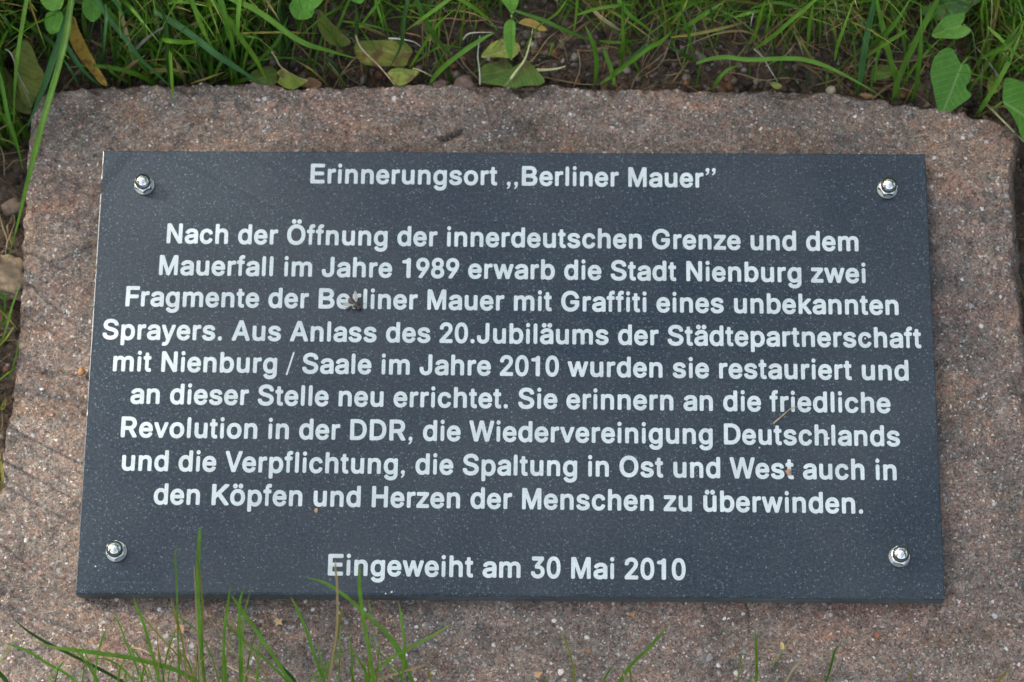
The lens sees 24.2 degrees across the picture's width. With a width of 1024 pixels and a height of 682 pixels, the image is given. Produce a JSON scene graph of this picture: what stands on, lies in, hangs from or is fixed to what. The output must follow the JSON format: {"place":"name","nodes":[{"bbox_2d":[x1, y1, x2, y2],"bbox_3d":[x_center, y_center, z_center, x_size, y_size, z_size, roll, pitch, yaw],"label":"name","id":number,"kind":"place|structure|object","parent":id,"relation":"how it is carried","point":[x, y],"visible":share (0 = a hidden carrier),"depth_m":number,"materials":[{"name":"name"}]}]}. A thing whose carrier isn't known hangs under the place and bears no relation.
{"place":"outdoors","nodes":[
{"label":"outdoors","id":0,"kind":"place"},
{"bbox_2d":[78,368,84,375],"bbox_3d":[-0.257,0.018,1.427,0.004,0.004,0.005,0,73,1],"label":"bud scale","id":1,"kind":"object","parent":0,"point":[81,371],"visible":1,"depth_m":1.43,"materials":[{"name":"orange plant"}]},
{"bbox_2d":[274,618,282,625],"bbox_3d":[-0.135,0.162,1.381,0.005,0.002,0.005,0,73,1],"label":"flower scrap","id":2,"kind":"object","parent":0,"point":[277,621],"visible":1,"depth_m":1.38,"materials":[{"name":"beige plant"}]},
{"bbox_2d":[0,0,1023,487],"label":"ground","id":3,"kind":"structure","parent":0,"point":[6,194],"depth_m":1.51,"materials":[{"name":"soil"}]},
{"bbox_2d":[0,282,20,491],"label":"grass tuft","id":4,"kind":"object","parent":3,"relation":"on","point":[3,405],"visible":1,"depth_m":1.43,"materials":[{"name":"green plant"}]},
{"bbox_2d":[1,198,20,215],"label":"pebble","id":5,"kind":"object","parent":3,"relation":"on","point":[9,207],"visible":0.88,"depth_m":1.48,"materials":[{"name":"grey stone"}]},
{"bbox_2d":[0,254,24,300],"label":"field stone","id":6,"kind":"object","parent":3,"relation":"on","point":[11,272],"visible":0.76,"depth_m":1.46,"materials":[{"name":"beige stone"}]},
{"bbox_2d":[3,66,30,113],"bbox_3d":[-0.313,-0.156,1.498,0.010,0.007,0.034,-27,75,-7],"label":"fallen leaf","id":7,"kind":"object","parent":3,"relation":"on","point":[20,105],"visible":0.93,"depth_m":1.50,"materials":[{"name":"green plant"}]},
{"bbox_2d":[11,40,43,108],"bbox_3d":[-0.298,-0.165,1.477,0.017,0.037,0.029,-9,73,-2],"label":"fallen leaf","id":8,"kind":"object","parent":3,"relation":"on","point":[30,72],"visible":0.89,"depth_m":1.48,"materials":[{"name":"green plant"}]},
{"bbox_2d":[5,48,28,92],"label":"dry stalk","id":9,"kind":"object","parent":8,"relation":"on","point":[14,62],"visible":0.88,"depth_m":1.47,"materials":[{"name":"plant"}]},
{"bbox_2d":[0,0,101,260],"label":"grass tuft","id":10,"kind":"object","parent":3,"relation":"on","point":[61,47],"visible":1,"depth_m":1.44,"materials":[{"name":"green plant"}]},
{"bbox_2d":[40,0,102,33],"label":"round leaved seedling","id":11,"kind":"object","parent":3,"relation":"on","point":[92,12],"visible":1,"depth_m":1.45,"materials":[{"name":"green plant"}]},
{"bbox_2d":[69,17,106,85],"bbox_3d":[-0.263,-0.177,1.472,0.009,0.032,0.036,-27,75,-7],"label":"fallen leaf","id":12,"kind":"object","parent":3,"relation":"on","point":[79,45],"visible":0.97,"depth_m":1.47,"materials":[{"name":"brown plant"}]},
{"bbox_2d":[0,615,194,681],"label":"grass tuft","id":13,"kind":"object","parent":3,"relation":"on","point":[133,658],"visible":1,"depth_m":1.34,"materials":[{"name":"green plant"}]},
{"bbox_2d":[63,0,257,101],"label":"grass tuft","id":14,"kind":"object","parent":3,"relation":"on","point":[198,40],"visible":1,"depth_m":1.45,"materials":[{"name":"green plant"}]},
{"bbox_2d":[128,526,219,681],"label":"grass tuft","id":15,"kind":"object","parent":3,"relation":"on","point":[199,621],"visible":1,"depth_m":1.32,"materials":[{"name":"green plant"}]},
{"bbox_2d":[248,66,277,84],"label":"fallen leaf","id":16,"kind":"object","parent":3,"relation":"on","point":[270,73],"visible":0.9,"depth_m":1.49,"materials":[{"name":"green plant"}]},
{"bbox_2d":[191,0,356,87],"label":"grass tuft","id":17,"kind":"object","parent":3,"relation":"on","point":[227,21],"visible":1,"depth_m":1.44,"materials":[{"name":"green plant"}]},
{"bbox_2d":[205,584,346,681],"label":"grass tuft","id":18,"kind":"object","parent":3,"relation":"on","point":[287,676],"visible":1,"depth_m":1.32,"materials":[{"name":"green plant"}]},
{"bbox_2d":[277,68,307,88],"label":"fallen leaf","id":19,"kind":"object","parent":3,"relation":"on","point":[287,80],"visible":1,"depth_m":1.48,"materials":[{"name":"green plant"}]},
{"bbox_2d":[271,51,288,72],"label":"dry stalk","id":20,"kind":"object","parent":19,"relation":"on","point":[272,52],"visible":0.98,"depth_m":1.48,"materials":[{"name":"plant"}]},
{"bbox_2d":[301,77,321,88],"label":"fallen leaf","id":21,"kind":"object","parent":3,"relation":"on","point":[311,82],"visible":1,"depth_m":1.49,"materials":[{"name":"brown plant"}]},
{"bbox_2d":[289,0,363,19],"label":"round leaved seedling","id":22,"kind":"object","parent":3,"relation":"on","point":[296,10],"visible":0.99,"depth_m":1.46,"materials":[{"name":"green plant"}]},
{"bbox_2d":[317,10,350,46],"bbox_3d":[-0.113,-0.191,1.484,0.023,0.020,0.011,34,77,10],"label":"fallen leaf","id":23,"kind":"object","parent":3,"relation":"on","point":[337,34],"visible":0.98,"depth_m":1.48,"materials":[{"name":"green plant"}]},
{"bbox_2d":[355,35,394,84],"bbox_3d":[-0.086,-0.174,1.476,0.004,0.020,0.037,-38,76,-10],"label":"dry stalk","id":24,"kind":"object","parent":3,"relation":"on","point":[364,51],"visible":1,"depth_m":1.48,"materials":[{"name":"plant"}]},
{"bbox_2d":[306,561,450,681],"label":"grass tuft","id":25,"kind":"object","parent":3,"relation":"on","point":[401,653],"visible":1,"depth_m":1.32,"materials":[{"name":"green plant"}]},
{"bbox_2d":[354,40,411,66],"bbox_3d":[-0.080,-0.179,1.491,0.037,0.004,0.019,0,73,1],"label":"fallen leaf","id":26,"kind":"object","parent":3,"relation":"on","point":[384,53],"visible":0.96,"depth_m":1.49,"materials":[{"name":"green plant"}]},
{"bbox_2d":[388,37,420,46],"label":"dry stalk","id":27,"kind":"object","parent":26,"relation":"on","point":[404,39],"visible":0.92,"depth_m":1.48,"materials":[{"name":"plant"}]},
{"bbox_2d":[387,68,418,85],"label":"fallen leaf","id":28,"kind":"object","parent":3,"relation":"on","point":[400,76],"visible":1,"depth_m":1.48,"materials":[{"name":"green plant"}]},
{"bbox_2d":[341,0,497,83],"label":"grass tuft","id":29,"kind":"object","parent":3,"relation":"on","point":[433,34],"visible":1,"depth_m":1.45,"materials":[{"name":"green plant"}]},
{"bbox_2d":[405,32,445,44],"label":"dry stalk","id":30,"kind":"object","parent":3,"relation":"on","point":[420,36],"visible":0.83,"depth_m":1.48,"materials":[{"name":"plant"}]},
{"bbox_2d":[433,79,449,86],"bbox_3d":[-0.044,-0.158,1.495,0.012,0.011,0.012,0,73,1],"label":"pebble","id":31,"kind":"object","parent":3,"relation":"on","point":[440,82],"visible":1,"depth_m":1.49,"materials":[{"name":"grey stone"}]},
{"bbox_2d":[409,18,504,26],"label":"dry stalk","id":32,"kind":"object","parent":3,"relation":"on","point":[459,19],"visible":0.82,"depth_m":1.48,"materials":[{"name":"plant"}]},
{"bbox_2d":[453,74,476,87],"bbox_3d":[-0.029,-0.159,1.494,0.016,0.012,0.015,2,73,1],"label":"pebble","id":33,"kind":"object","parent":3,"relation":"on","point":[465,81],"visible":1,"depth_m":1.49,"materials":[{"name":"grey stone"}]},
{"bbox_2d":[462,32,491,39],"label":"dry stalk","id":34,"kind":"object","parent":3,"relation":"on","point":[464,37],"visible":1,"depth_m":1.47,"materials":[{"name":"plant"}]},
{"bbox_2d":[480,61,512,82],"bbox_3d":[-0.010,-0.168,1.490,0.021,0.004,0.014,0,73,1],"label":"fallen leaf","id":35,"kind":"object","parent":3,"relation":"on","point":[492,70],"visible":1,"depth_m":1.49,"materials":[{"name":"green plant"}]},
{"bbox_2d":[481,39,519,57],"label":"fallen leaf","id":36,"kind":"object","parent":3,"relation":"on","point":[499,50],"visible":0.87,"depth_m":1.49,"materials":[{"name":"green plant"}]},
{"bbox_2d":[0,82,1023,681],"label":"stone slab","id":37,"kind":"structure","parent":3,"relation":"on","point":[970,628],"depth_m":1.42,"materials":[{"name":"brown stone"}]},
{"bbox_2d":[175,624,183,632],"bbox_3d":[-0.192,0.166,1.381,0.005,0.002,0.005,0,73,1],"label":"dry flake","id":38,"kind":"object","parent":37,"relation":"on","point":[181,627],"visible":0.52,"depth_m":1.38,"materials":[{"name":"beige plant"}]},
{"bbox_2d":[227,664,263,681],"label":"dry stalk","id":39,"kind":"object","parent":37,"relation":"on","point":[232,668],"visible":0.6,"depth_m":1.37,"materials":[{"name":"plant"}]},
{"bbox_2d":[264,611,268,638],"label":"dry stalk","id":40,"kind":"object","parent":37,"relation":"on","point":[267,623],"visible":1,"depth_m":1.38,"materials":[{"name":"brown plant"}]},
{"bbox_2d":[477,36,480,84],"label":"dry stalk","id":41,"kind":"object","parent":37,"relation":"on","point":[479,65],"visible":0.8,"depth_m":1.48,"materials":[{"name":"plant"}]},
{"bbox_2d":[76,151,944,603],"bbox_3d":[0.000,0.016,1.413,0.500,0.025,0.273,0,73,1],"label":"memorial plaque","id":42,"kind":"object","parent":37,"relation":"on","point":[556,375],"visible":1,"depth_m":1.41,"materials":[{"name":"stone"}]},
{"bbox_2d":[342,291,363,315],"bbox_3d":[-0.094,-0.022,1.423,0.010,0.005,0.012,41,78,12],"label":"fly","id":43,"kind":"object","parent":42,"relation":"on","point":[353,303],"visible":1,"depth_m":1.42,"materials":[{"name":"beige"}]},
{"bbox_2d":[773,407,794,423],"bbox_3d":[0.160,0.043,1.402,0.014,0.001,0.011,0,73,1],"label":"straw bit","id":44,"kind":"object","parent":42,"relation":"on","point":[782,415],"visible":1,"depth_m":1.40,"materials":[{"name":"beige plant"}]},
{"bbox_2d":[483,61,544,87],"bbox_3d":[0.001,-0.164,1.476,0.039,0.009,0.016,0,73,1],"label":"fallen leaf","id":45,"kind":"object","parent":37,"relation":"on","point":[528,74],"visible":1,"depth_m":1.47,"materials":[{"name":"green plant"}]},
{"bbox_2d":[510,29,532,79],"bbox_3d":[0.007,-0.176,1.469,0.005,0.017,0.030,27,75,8],"label":"leaf stalk","id":46,"kind":"object","parent":45,"relation":"on","point":[517,69],"visible":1,"depth_m":1.47,"materials":[{"name":"beige plant"}]},
{"bbox_2d":[534,672,542,677],"bbox_3d":[0.015,0.192,1.371,0.005,0.001,0.004,0,73,1],"label":"dry flake","id":47,"kind":"object","parent":37,"relation":"on","point":[537,674],"visible":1,"depth_m":1.37,"materials":[{"name":"beige plant"}]},
{"bbox_2d":[860,93,873,97],"bbox_3d":[0.219,-0.152,1.478,0.008,0.001,0.003,0,73,1],"label":"dry flake","id":48,"kind":"object","parent":37,"relation":"on","point":[866,95],"visible":1,"depth_m":1.48,"materials":[{"name":"brown plant"}]},
{"bbox_2d":[873,632,878,638],"bbox_3d":[0.210,0.169,1.375,0.003,0.001,0.004,0,73,1],"label":"dry flake","id":49,"kind":"object","parent":37,"relation":"on","point":[876,635],"visible":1,"depth_m":1.38,"materials":[{"name":"brown plant"}]},
{"bbox_2d":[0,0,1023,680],"bbox_3d":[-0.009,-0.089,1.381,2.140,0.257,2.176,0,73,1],"label":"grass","id":50,"kind":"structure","parent":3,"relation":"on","point":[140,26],"depth_m":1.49,"materials":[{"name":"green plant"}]},
{"bbox_2d":[0,0,1023,431],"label":"dry litter","id":51,"kind":"object","parent":3,"relation":"on","point":[846,70],"visible":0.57,"depth_m":1.51,"materials":[{"name":"brown plant"}]},
{"bbox_2d":[502,0,546,59],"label":"lance leaved seedling","id":52,"kind":"object","parent":3,"relation":"on","point":[509,31],"visible":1,"depth_m":1.46,"materials":[{"name":"green plant"}]},
{"bbox_2d":[536,66,565,71],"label":"twig","id":53,"kind":"object","parent":3,"relation":"on","point":[544,69],"visible":1,"depth_m":1.49,"materials":[{"name":"beige plant"}]},
{"bbox_2d":[512,0,656,85],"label":"grass tuft","id":54,"kind":"object","parent":3,"relation":"on","point":[613,74],"visible":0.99,"depth_m":1.45,"materials":[{"name":"green plant"}]},
{"bbox_2d":[542,626,667,681],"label":"grass tuft","id":55,"kind":"object","parent":3,"relation":"on","point":[636,659],"visible":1,"depth_m":1.32,"materials":[{"name":"green plant"}]},
{"bbox_2d":[614,0,883,97],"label":"grass tuft","id":56,"kind":"object","parent":3,"relation":"on","point":[738,58],"visible":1,"depth_m":1.47,"materials":[{"name":"green plant"}]},
{"bbox_2d":[754,49,777,81],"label":"dry stalk","id":57,"kind":"object","parent":3,"relation":"on","point":[759,53],"visible":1,"depth_m":1.48,"materials":[{"name":"plant"}]},
{"bbox_2d":[769,82,781,88],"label":"fallen leaf","id":58,"kind":"object","parent":3,"relation":"on","point":[775,85],"visible":1,"depth_m":1.49,"materials":[{"name":"green plant"}]},
{"bbox_2d":[737,627,839,681],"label":"grass tuft","id":59,"kind":"object","parent":3,"relation":"on","point":[790,672],"visible":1,"depth_m":1.32,"materials":[{"name":"green plant"}]},
{"bbox_2d":[751,0,866,89],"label":"grass tuft","id":60,"kind":"object","parent":3,"relation":"on","point":[787,23],"visible":1,"depth_m":1.45,"materials":[{"name":"green plant"}]},
{"bbox_2d":[825,85,835,93],"bbox_3d":[0.198,-0.155,1.486,0.006,0.006,0.007,-29,69,-2],"label":"pebble","id":61,"kind":"object","parent":3,"relation":"on","point":[830,89],"visible":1,"depth_m":1.48,"materials":[{"name":"beige stone"}]},
{"bbox_2d":[871,65,891,79],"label":"fallen leaf","id":62,"kind":"object","parent":3,"relation":"on","point":[883,71],"visible":0.72,"depth_m":1.49,"materials":[{"name":"green plant"}]},
{"bbox_2d":[856,0,938,102],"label":"grass tuft","id":63,"kind":"object","parent":3,"relation":"on","point":[885,32],"visible":1,"depth_m":1.45,"materials":[{"name":"green plant"}]},
{"bbox_2d":[909,668,1008,681],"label":"grass tuft","id":64,"kind":"object","parent":3,"relation":"on","point":[1001,676],"visible":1,"depth_m":1.33,"materials":[{"name":"green plant"}]},
{"bbox_2d":[922,0,1023,141],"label":"bindweed plant","id":65,"kind":"object","parent":3,"relation":"on","point":[951,92],"visible":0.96,"depth_m":1.46,"materials":[{"name":"green plant"}]},
{"bbox_2d":[987,73,1002,92],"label":"fallen leaf","id":66,"kind":"object","parent":3,"relation":"on","point":[989,86],"visible":0.47,"depth_m":1.48,"materials":[{"name":"plant"}]},
{"bbox_2d":[974,0,1023,117],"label":"grass tuft","id":67,"kind":"object","parent":3,"relation":"on","point":[1004,46],"visible":1,"depth_m":1.44,"materials":[{"name":"green plant"}]}
]}

